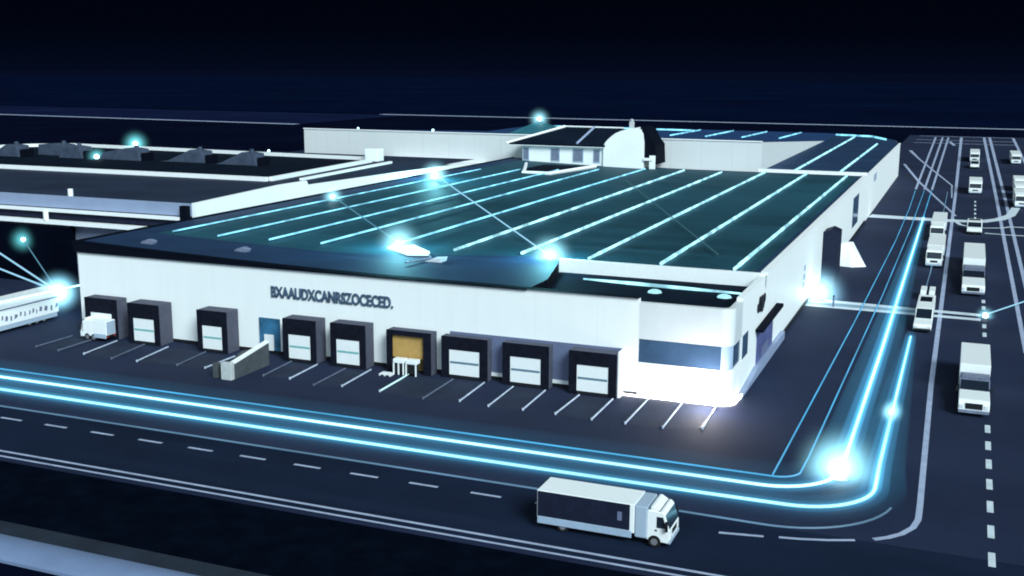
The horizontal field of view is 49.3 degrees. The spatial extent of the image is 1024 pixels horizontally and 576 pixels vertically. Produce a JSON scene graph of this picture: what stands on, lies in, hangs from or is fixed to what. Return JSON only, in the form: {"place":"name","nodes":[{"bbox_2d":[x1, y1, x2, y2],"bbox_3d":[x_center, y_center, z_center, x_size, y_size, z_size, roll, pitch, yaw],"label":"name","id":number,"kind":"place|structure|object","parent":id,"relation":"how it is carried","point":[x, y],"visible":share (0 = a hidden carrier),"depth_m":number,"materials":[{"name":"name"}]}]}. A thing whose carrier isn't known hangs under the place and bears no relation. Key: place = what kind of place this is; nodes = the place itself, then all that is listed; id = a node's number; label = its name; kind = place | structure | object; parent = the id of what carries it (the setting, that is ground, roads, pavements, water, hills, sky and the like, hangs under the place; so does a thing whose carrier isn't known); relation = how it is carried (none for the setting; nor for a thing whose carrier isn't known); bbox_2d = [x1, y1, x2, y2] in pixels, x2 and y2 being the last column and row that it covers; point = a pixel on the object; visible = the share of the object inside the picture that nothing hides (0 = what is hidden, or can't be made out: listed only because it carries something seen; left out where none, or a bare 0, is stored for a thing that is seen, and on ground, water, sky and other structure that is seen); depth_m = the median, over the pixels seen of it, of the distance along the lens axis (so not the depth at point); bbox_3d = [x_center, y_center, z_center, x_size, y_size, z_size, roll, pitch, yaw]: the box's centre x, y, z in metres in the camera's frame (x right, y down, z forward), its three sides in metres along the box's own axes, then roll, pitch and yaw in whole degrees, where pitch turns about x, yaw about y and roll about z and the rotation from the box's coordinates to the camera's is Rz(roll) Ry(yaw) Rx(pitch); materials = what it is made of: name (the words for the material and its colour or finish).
{"place":"outdoors","nodes":[
{"label":"outdoors","id":0,"kind":"place"},
{"bbox_2d":[0,106,403,123],"bbox_3d":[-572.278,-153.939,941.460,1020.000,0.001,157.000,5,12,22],"label":"road","id":1,"kind":"structure","parent":0,"point":[230,116],"depth_m":800.57,"materials":[{"name":"black asphalt"}]},
{"bbox_2d":[0,114,287,123],"bbox_3d":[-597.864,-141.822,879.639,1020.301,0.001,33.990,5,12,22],"label":"road edge line","id":2,"kind":"object","parent":1,"relation":"on","point":[148,119],"visible":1,"depth_m":728.74,"materials":[{"name":"paint"}]},
{"bbox_2d":[0,135,1023,575],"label":"yard asphalt","id":3,"kind":"structure","parent":0,"point":[754,429],"depth_m":115.17,"materials":[{"name":"black asphalt"}]},
{"bbox_2d":[0,287,58,330],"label":"parked trailer","id":4,"kind":"object","parent":3,"relation":"on","point":[36,309],"visible":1,"depth_m":151.62,"materials":[{"name":"white paint"}]},
{"bbox_2d":[0,221,78,284],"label":"black annexe","id":5,"kind":"structure","parent":3,"relation":"on","point":[50,246],"depth_m":181.63,"materials":[{"name":"black"}]},
{"bbox_2d":[34,335,72,347],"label":"kerb guide","id":6,"kind":"object","parent":3,"relation":"on","point":[35,346],"visible":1,"depth_m":143.04,"materials":[{"name":"grey paint"}]},
{"bbox_2d":[57,339,91,350],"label":"kerb guide","id":7,"kind":"object","parent":3,"relation":"on","point":[74,345],"visible":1,"depth_m":141.34,"materials":[{"name":"grey paint"}]},
{"bbox_2d":[79,316,115,340],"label":"box truck","id":8,"kind":"object","parent":3,"relation":"on","point":[92,328],"visible":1,"depth_m":143.72,"materials":[{"name":"white metal"}]},
{"bbox_2d":[82,340,117,354],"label":"kerb guide","id":9,"kind":"object","parent":3,"relation":"on","point":[84,353],"visible":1,"depth_m":139.71,"materials":[{"name":"white metal"}]},
{"bbox_2d":[110,344,144,359],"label":"kerb guide","id":10,"kind":"object","parent":3,"relation":"on","point":[121,354],"visible":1,"depth_m":137.61,"materials":[{"name":"grey metal"}]},
{"bbox_2d":[136,346,168,361],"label":"kerb guide","id":11,"kind":"object","parent":3,"relation":"on","point":[149,355],"visible":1,"depth_m":136.56,"materials":[{"name":"white metal"}]},
{"bbox_2d":[176,351,205,365],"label":"kerb guide","id":12,"kind":"object","parent":3,"relation":"on","point":[189,359],"visible":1,"depth_m":134.96,"materials":[{"name":"grey paint"}]},
{"bbox_2d":[203,356,234,368],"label":"kerb guide","id":13,"kind":"object","parent":3,"relation":"on","point":[204,367],"visible":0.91,"depth_m":134.09,"materials":[{"name":"white paint"}]},
{"bbox_2d":[0,143,472,282],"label":"flat roofed hall","id":14,"kind":"structure","parent":3,"relation":"on","point":[90,197],"depth_m":210.82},
{"bbox_2d":[0,141,33,156],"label":"rooftop unit","id":15,"kind":"object","parent":14,"relation":"on","point":[16,149],"visible":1,"depth_m":267.21,"materials":[{"name":"grey metal"}]},
{"bbox_2d":[38,141,75,155],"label":"rooftop unit","id":16,"kind":"object","parent":14,"relation":"on","point":[53,149],"visible":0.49,"depth_m":271.37,"materials":[{"name":"grey metal"}]},
{"bbox_2d":[59,143,96,158],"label":"rooftop unit","id":17,"kind":"object","parent":14,"relation":"on","point":[79,151],"visible":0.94,"depth_m":263.29,"materials":[{"name":"grey metal"}]},
{"bbox_2d":[99,145,153,160],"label":"rooftop unit","id":18,"kind":"object","parent":14,"relation":"on","point":[136,153],"visible":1,"depth_m":258.07,"materials":[{"name":"grey metal"}]},
{"bbox_2d":[165,147,217,162],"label":"rooftop unit","id":19,"kind":"object","parent":14,"relation":"on","point":[199,155],"visible":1,"depth_m":252.97,"materials":[{"name":"grey metal"}]},
{"bbox_2d":[217,149,269,165],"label":"rooftop unit","id":20,"kind":"object","parent":14,"relation":"on","point":[251,157],"visible":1,"depth_m":246.51,"materials":[{"name":"grey metal"}]},
{"bbox_2d":[212,340,269,380],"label":"entrance stair","id":21,"kind":"object","parent":3,"relation":"on","point":[246,362],"visible":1,"depth_m":128.49,"materials":[{"name":"grey concrete"}]},
{"bbox_2d":[261,361,291,375],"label":"kerb guide","id":22,"kind":"object","parent":3,"relation":"on","point":[275,369],"visible":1,"depth_m":130.69,"materials":[{"name":"grey paint"}]},
{"bbox_2d":[288,364,317,379],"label":"kerb guide","id":23,"kind":"object","parent":3,"relation":"on","point":[291,377],"visible":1,"depth_m":129.40,"materials":[{"name":"white paint"}]},
{"bbox_2d":[312,368,345,385],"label":"kerb guide","id":24,"kind":"object","parent":3,"relation":"on","point":[313,384],"visible":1,"depth_m":127.07,"materials":[{"name":"grey paint"}]},
{"bbox_2d":[340,369,371,386],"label":"kerb guide","id":25,"kind":"object","parent":3,"relation":"on","point":[342,385],"visible":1,"depth_m":126.67,"materials":[{"name":"white paint"}]},
{"bbox_2d":[38,337,712,428],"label":"loading bay surface","id":26,"kind":"object","parent":3,"relation":"on","point":[653,413],"visible":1,"depth_m":122.69,"materials":[{"name":"black asphalt"}]},
{"bbox_2d":[379,371,393,376],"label":"pallet","id":27,"kind":"object","parent":3,"relation":"on","point":[385,373],"visible":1,"depth_m":128.62,"materials":[{"name":"white paint"}]},
{"bbox_2d":[378,374,408,391],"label":"kerb guide","id":28,"kind":"object","parent":3,"relation":"on","point":[383,388],"visible":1,"depth_m":124.83,"materials":[{"name":"white"}]},
{"bbox_2d":[393,357,407,375],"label":"loading trolley","id":29,"kind":"object","parent":3,"relation":"on","point":[399,366],"visible":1,"depth_m":128.50,"materials":[{"name":"white metal"}]},
{"bbox_2d":[405,358,419,376],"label":"loading trolley","id":30,"kind":"object","parent":3,"relation":"on","point":[411,365],"visible":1,"depth_m":127.92,"materials":[{"name":"white metal"}]},
{"bbox_2d":[421,379,453,398],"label":"kerb guide","id":31,"kind":"object","parent":3,"relation":"on","point":[433,391],"visible":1,"depth_m":122.49,"materials":[{"name":"grey paint"}]},
{"bbox_2d":[0,405,891,528],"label":"light line","id":32,"kind":"object","parent":3,"relation":"on","point":[838,526],"visible":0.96,"depth_m":98.40,"materials":[{"name":"blue"}]},
{"bbox_2d":[0,336,910,507],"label":"light line","id":33,"kind":"object","parent":3,"relation":"on","point":[601,477],"visible":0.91,"depth_m":101.05,"materials":[{"name":"blue"}]},
{"bbox_2d":[0,192,923,477],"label":"light line","id":34,"kind":"object","parent":3,"relation":"on","point":[520,440],"visible":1,"depth_m":111.97,"materials":[{"name":"blue"}]},
{"bbox_2d":[0,217,923,487],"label":"light line","id":35,"kind":"object","parent":3,"relation":"on","point":[520,449],"visible":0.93,"depth_m":107.59,"materials":[{"name":"blue"}]},
{"bbox_2d":[71,157,866,405],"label":"warehouse","id":36,"kind":"structure","parent":3,"relation":"on","point":[457,284],"depth_m":141.27,"materials":[{"name":"white metal"}]},
{"bbox_2d":[259,317,282,351],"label":"entrance door","id":37,"kind":"structure","parent":36,"relation":"in","point":[270,329],"depth_m":137.59,"materials":[{"name":"blue glass"}]},
{"bbox_2d":[546,254,552,259],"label":"glowing lamp","id":38,"kind":"object","parent":36,"relation":"on","point":[549,256],"visible":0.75,"depth_m":142.46,"materials":[{"name":"white"}]},
{"bbox_2d":[435,174,547,254],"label":"light beam","id":39,"kind":"structure","parent":38,"relation":"attached to","point":[495,217],"depth_m":172.94,"materials":[{"name":"white"}]},
{"bbox_2d":[521,162,596,174],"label":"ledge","id":40,"kind":"object","parent":36,"relation":"on","point":[543,168],"visible":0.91,"depth_m":260.11,"materials":[{"name":"white concrete"}]},
{"bbox_2d":[506,119,664,168],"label":"rooftop house","id":41,"kind":"structure","parent":36,"relation":"on","point":[640,147],"depth_m":274.25,"materials":[{"name":"paint"}]},
{"bbox_2d":[523,147,528,159],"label":"window","id":42,"kind":"structure","parent":41,"relation":"in","point":[525,149],"depth_m":280.12,"materials":[{"name":"blue glass"}]},
{"bbox_2d":[551,148,559,161],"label":"window","id":43,"kind":"structure","parent":41,"relation":"in","point":[555,152],"depth_m":277.19,"materials":[{"name":"blue glass"}]},
{"bbox_2d":[573,148,583,162],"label":"window","id":44,"kind":"structure","parent":41,"relation":"in","point":[578,154],"depth_m":274.97,"materials":[{"name":"blue glass"}]},
{"bbox_2d":[593,149,599,162],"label":"window","id":45,"kind":"structure","parent":41,"relation":"in","point":[596,152],"depth_m":273.30,"materials":[{"name":"blue glass"}]},
{"bbox_2d":[646,289,662,294],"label":"dome lamp","id":46,"kind":"object","parent":36,"relation":"on","point":[654,292],"visible":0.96,"depth_m":128.47,"materials":[{"name":"teal"}]},
{"bbox_2d":[625,179,718,254],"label":"light beam","id":47,"kind":"structure","parent":36,"relation":"on","point":[674,219],"depth_m":175.25,"materials":[{"name":"teal"}]},
{"bbox_2d":[638,339,739,370],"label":"office window","id":48,"kind":"structure","parent":36,"relation":"in","point":[650,351],"depth_m":118.29,"materials":[{"name":"blue glass"}]},
{"bbox_2d":[716,294,732,299],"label":"dome lamp","id":49,"kind":"object","parent":36,"relation":"on","point":[723,297],"visible":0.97,"depth_m":125.88,"materials":[{"name":"teal"}]},
{"bbox_2d":[742,331,747,358],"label":"side window","id":50,"kind":"structure","parent":36,"relation":"in","point":[745,337],"depth_m":122.52,"materials":[{"name":"blue glass"}]},
{"bbox_2d":[755,321,772,363],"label":"side door","id":51,"kind":"structure","parent":36,"relation":"in","point":[764,340],"depth_m":133.91,"materials":[{"name":"blue glass"}]},
{"bbox_2d":[852,193,858,227],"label":"tall window","id":52,"kind":"structure","parent":36,"relation":"in","point":[856,199],"depth_m":233.93,"materials":[{"name":"blue glass"}]},
{"bbox_2d":[457,382,484,401],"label":"kerb guide","id":53,"kind":"object","parent":3,"relation":"on","point":[462,398],"visible":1,"depth_m":121.15,"materials":[{"name":"white paint"}]},
{"bbox_2d":[486,386,514,406],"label":"kerb guide","id":54,"kind":"object","parent":3,"relation":"on","point":[500,396],"visible":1,"depth_m":120.19,"materials":[{"name":"white paint"}]},
{"bbox_2d":[520,390,545,410],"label":"parking line","id":55,"kind":"object","parent":3,"relation":"on","point":[528,404],"visible":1,"depth_m":118.18,"materials":[{"name":"white paint"}]},
{"bbox_2d":[303,121,822,171],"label":"tall rear hall","id":56,"kind":"structure","parent":3,"relation":"on","point":[723,154],"depth_m":296.41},
{"bbox_2d":[553,394,579,414],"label":"kerb guide","id":57,"kind":"object","parent":3,"relation":"on","point":[574,397],"visible":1,"depth_m":117.56,"materials":[{"name":"white plastic"}]},
{"bbox_2d":[589,398,612,419],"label":"parking line","id":58,"kind":"object","parent":3,"relation":"on","point":[592,417],"visible":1,"depth_m":115.30,"materials":[{"name":"white paint"}]},
{"bbox_2d":[622,397,649,423],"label":"kerb guide","id":59,"kind":"object","parent":3,"relation":"on","point":[634,412],"visible":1,"depth_m":114.77,"materials":[{"name":"white paint"}]},
{"bbox_2d":[660,401,683,428],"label":"kerb guide","id":60,"kind":"object","parent":3,"relation":"on","point":[662,426],"visible":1,"depth_m":113.34,"materials":[{"name":"white paint"}]},
{"bbox_2d":[493,125,900,220],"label":"hall","id":61,"kind":"structure","parent":3,"relation":"on","point":[875,159],"depth_m":327.57,"materials":[{"name":"white"}]},
{"bbox_2d":[700,405,717,429],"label":"parking line","id":62,"kind":"object","parent":3,"relation":"on","point":[704,423],"visible":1,"depth_m":112.39,"materials":[{"name":"white paint"}]},
{"bbox_2d":[809,288,823,300],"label":"glowing lamp","id":63,"kind":"object","parent":3,"relation":"on","point":[816,294],"visible":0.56,"depth_m":171.04,"materials":[{"name":"white"}]},
{"bbox_2d":[826,459,850,481],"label":"glowing lamp","id":64,"kind":"object","parent":3,"relation":"on","point":[839,468],"visible":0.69,"depth_m":96.40,"materials":[{"name":"white"}]},
{"bbox_2d":[772,190,915,474],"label":"light line","id":65,"kind":"object","parent":3,"relation":"on","point":[777,465],"visible":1,"depth_m":131.47,"materials":[{"name":"blue"}]},
{"bbox_2d":[840,242,865,266],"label":"loading ramp","id":66,"kind":"structure","parent":3,"relation":"on","point":[850,256],"depth_m":200.41,"materials":[{"name":"white paint"}]},
{"bbox_2d":[806,301,914,312],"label":"painted walkway infill","id":67,"kind":"object","parent":3,"relation":"on","point":[854,306],"visible":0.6,"depth_m":166.99,"materials":[{"name":"white paint"}]},
{"bbox_2d":[719,138,1023,540],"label":"lane line","id":68,"kind":"object","parent":3,"relation":"on","point":[919,507],"visible":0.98,"depth_m":158.62,"materials":[{"name":"paint"}]},
{"bbox_2d":[805,206,1023,320],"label":"painted walkway","id":69,"kind":"structure","parent":3,"relation":"on","point":[1013,211],"depth_m":168.40,"materials":[{"name":"white paint"}]},
{"bbox_2d":[913,294,935,330],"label":"white car","id":70,"kind":"object","parent":3,"relation":"on","point":[924,313],"visible":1,"depth_m":154.31,"materials":[{"name":"paint"}]},
{"bbox_2d":[920,286,935,295],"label":"trailer","id":71,"kind":"object","parent":3,"relation":"on","point":[930,291],"visible":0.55,"depth_m":172.44,"materials":[{"name":"white metal"}]},
{"bbox_2d":[924,234,945,267],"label":"box truck","id":72,"kind":"object","parent":3,"relation":"on","point":[935,251],"visible":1,"depth_m":200.45,"materials":[{"name":"white metal"}]},
{"bbox_2d":[926,192,947,285],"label":"light line","id":73,"kind":"object","parent":3,"relation":"on","point":[931,266],"visible":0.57,"depth_m":196.52,"materials":[{"name":"blue"}]},
{"bbox_2d":[928,212,947,236],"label":"box truck","id":74,"kind":"object","parent":3,"relation":"on","point":[938,223],"visible":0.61,"depth_m":233.73,"materials":[{"name":"white metal"}]},
{"bbox_2d":[903,136,994,215],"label":"thin route line","id":75,"kind":"object","parent":3,"relation":"on","point":[919,179],"visible":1,"depth_m":402.36,"materials":[{"name":"paint"}]},
{"bbox_2d":[960,242,986,294],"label":"box truck","id":76,"kind":"object","parent":3,"relation":"on","point":[973,271],"visible":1,"depth_m":184.42,"materials":[{"name":"white metal"}]},
{"bbox_2d":[967,218,981,233],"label":"white van","id":77,"kind":"object","parent":3,"relation":"on","point":[974,225],"visible":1,"depth_m":241.40,"materials":[{"name":"paint"}]},
{"bbox_2d":[956,342,992,414],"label":"box truck","id":78,"kind":"object","parent":3,"relation":"on","point":[974,377],"visible":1,"depth_m":119.13,"materials":[{"name":"white metal"}]},
{"bbox_2d":[969,149,979,161],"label":"box truck","id":79,"kind":"object","parent":3,"relation":"on","point":[974,153],"visible":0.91,"depth_m":426.91,"materials":[{"name":"white metal"}]},
{"bbox_2d":[970,159,978,167],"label":"white van","id":80,"kind":"object","parent":3,"relation":"on","point":[974,163],"visible":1,"depth_m":399.87,"materials":[{"name":"metal"}]},
{"bbox_2d":[968,177,982,193],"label":"box truck","id":81,"kind":"object","parent":3,"relation":"on","point":[975,185],"visible":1,"depth_m":316.68,"materials":[{"name":"white metal"}]},
{"bbox_2d":[974,201,995,566],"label":"lane dashes","id":82,"kind":"object","parent":3,"relation":"on","point":[991,534],"visible":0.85,"depth_m":94.82,"materials":[{"name":"white paint"}]},
{"bbox_2d":[1009,150,1021,163],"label":"box truck","id":83,"kind":"object","parent":3,"relation":"on","point":[1014,156],"visible":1,"depth_m":416.96,"materials":[{"name":"white metal"}]},
{"bbox_2d":[1012,188,1023,207],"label":"box truck","id":84,"kind":"object","parent":3,"relation":"on","point":[1018,198],"visible":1,"depth_m":286.02,"materials":[{"name":"white metal"}]},
{"bbox_2d":[1012,175,1023,187],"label":"box truck","id":85,"kind":"object","parent":3,"relation":"on","point":[1017,178],"visible":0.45,"depth_m":326.28,"materials":[{"name":"white metal"}]},
{"bbox_2d":[1013,182,1023,188],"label":"box truck","id":86,"kind":"object","parent":3,"relation":"on","point":[1018,185],"visible":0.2,"depth_m":309.30,"materials":[{"name":"white metal"}]},
{"bbox_2d":[0,407,1023,575],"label":"road","id":87,"kind":"structure","parent":0,"point":[700,543],"depth_m":91.00,"materials":[{"name":"black asphalt"}]},
{"bbox_2d":[0,417,536,503],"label":"lane dashes","id":88,"kind":"object","parent":87,"relation":"on","point":[265,459],"visible":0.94,"depth_m":101.20,"materials":[{"name":"paint"}]},
{"bbox_2d":[0,450,722,575],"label":"double edge line","id":89,"kind":"object","parent":87,"relation":"on","point":[625,559],"visible":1,"depth_m":87.90,"materials":[{"name":"paint"}]},
{"bbox_2d":[537,477,678,547],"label":"box truck","id":90,"kind":"object","parent":87,"relation":"on","point":[564,505],"visible":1,"depth_m":84.17,"materials":[{"name":"white metal"}]},
{"bbox_2d":[0,74,1023,128],"bbox_3d":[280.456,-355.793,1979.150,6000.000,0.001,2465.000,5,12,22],"label":"field","id":91,"kind":"structure","parent":0,"point":[965,104],"depth_m":1285.11,"materials":[{"name":"soil"}]},
{"bbox_2d":[0,69,1023,575],"bbox_3d":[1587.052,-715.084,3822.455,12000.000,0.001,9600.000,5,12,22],"label":"terrain","id":92,"kind":"structure","parent":0,"point":[168,133],"depth_m":688.46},
{"bbox_2d":[0,534,198,575],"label":"footpath","id":93,"kind":"structure","parent":92,"relation":"on","point":[41,557],"depth_m":79.33,"materials":[{"name":"grey concrete"}]},
{"bbox_2d":[0,521,268,575],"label":"footpath edge","id":94,"kind":"object","parent":92,"relation":"on","point":[180,564],"depth_m":81.66,"materials":[{"name":"grey concrete"}]},
{"bbox_2d":[0,461,642,575],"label":"grass verge","id":95,"kind":"object","parent":92,"relation":"on","point":[255,539],"depth_m":85.26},
{"bbox_2d":[379,114,1023,129],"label":"boundary line","id":96,"kind":"object","parent":92,"relation":"on","point":[703,121],"visible":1,"depth_m":725.86,"materials":[{"name":"paint"}]},
{"bbox_2d":[0,0,1023,73],"label":"sky","id":97,"kind":"structure","parent":0,"point":[775,36],"materials":[{"name":"black"}]},
{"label":"glowing lamp","id":98,"kind":"object","parent":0,"visible":0},
{"bbox_2d":[333,196,397,241],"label":"light beam","id":99,"kind":"structure","parent":98,"relation":"attached to","point":[366,220],"depth_m":167.49,"materials":[{"name":"white"}]},
{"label":"glowing lamp","id":100,"kind":"object","parent":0,"visible":0},
{"bbox_2d":[23,240,55,287],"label":"light beam","id":101,"kind":"structure","parent":100,"relation":"attached to","point":[39,263],"depth_m":169.02,"materials":[{"name":"blue"}]},
{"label":"glowing lamp","id":102,"kind":"object","parent":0,"visible":0},
{"bbox_2d":[0,268,49,287],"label":"light beam","id":103,"kind":"structure","parent":102,"relation":"attached to","point":[24,278],"depth_m":167.37,"materials":[{"name":"blue"}]},
{"bbox_2d":[0,253,52,287],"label":"light beam","id":104,"kind":"structure","parent":102,"relation":"attached to","point":[30,273],"depth_m":166.28,"materials":[{"name":"blue"}]},
{"bbox_2d":[0,284,79,302],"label":"light beam","id":105,"kind":"structure","parent":102,"relation":"attached to","point":[39,293],"depth_m":150.40,"materials":[{"name":"white"}]},
{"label":"glowing lamp","id":106,"kind":"object","parent":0,"visible":0},
{"bbox_2d":[987,301,1023,313],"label":"light beam","id":107,"kind":"structure","parent":106,"relation":"attached to","point":[1005,307],"depth_m":164.12,"materials":[{"name":"blue"}]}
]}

